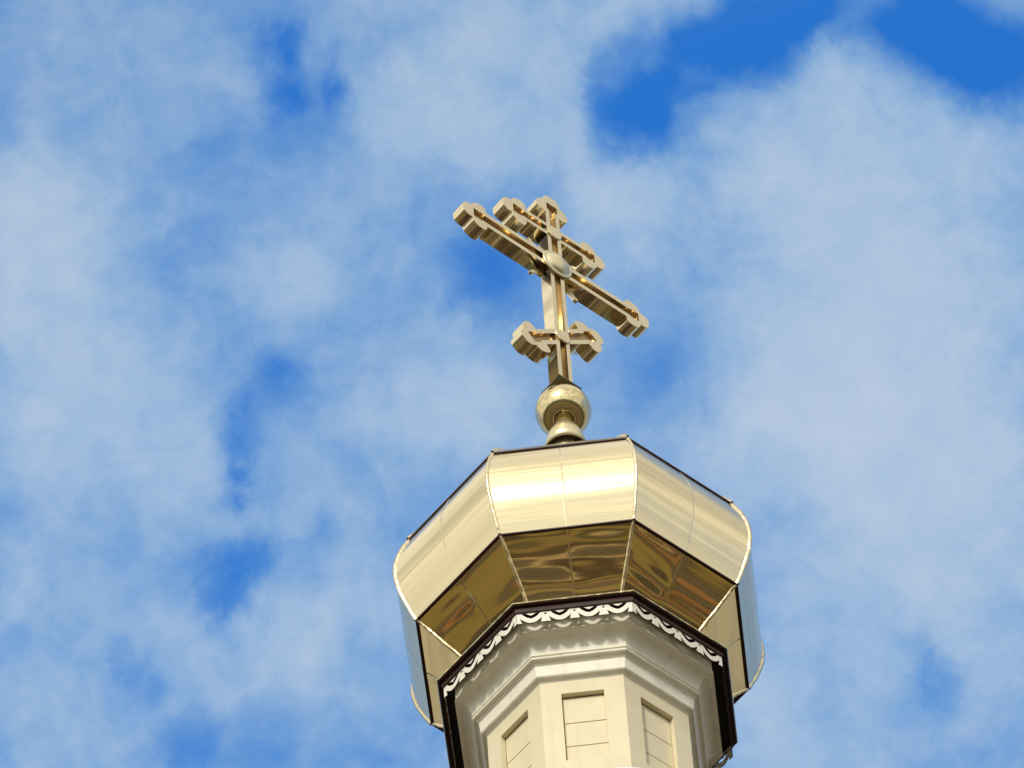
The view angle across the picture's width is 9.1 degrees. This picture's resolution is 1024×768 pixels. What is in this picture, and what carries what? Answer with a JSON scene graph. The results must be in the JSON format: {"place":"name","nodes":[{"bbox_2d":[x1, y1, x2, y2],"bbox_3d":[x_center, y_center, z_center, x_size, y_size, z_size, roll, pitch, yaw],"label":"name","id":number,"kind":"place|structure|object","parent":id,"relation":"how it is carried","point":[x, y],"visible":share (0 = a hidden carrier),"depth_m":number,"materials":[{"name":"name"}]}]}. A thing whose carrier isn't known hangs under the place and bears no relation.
{"place":"outdoors","nodes":[
{"label":"outdoors","id":0,"kind":"place"},
{"bbox_2d":[0,0,1023,767],"label":"sky","id":1,"kind":"structure","parent":0,"point":[253,340],"materials":[{"name":"blue"}]},
{"bbox_2d":[393,434,764,767],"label":"church tower","id":2,"kind":"structure","parent":0,"point":[592,603],"depth_m":24.29,"materials":[{"name":"metal"}]},
{"bbox_2d":[453,196,648,444],"bbox_3d":[0.184,-0.216,26.416,0.998,1.907,0.229,24,-59,-18],"label":"roof cross","id":3,"kind":"object","parent":2,"relation":"on","point":[563,411],"visible":0.94,"depth_m":26.64,"materials":[{"name":"metal"}]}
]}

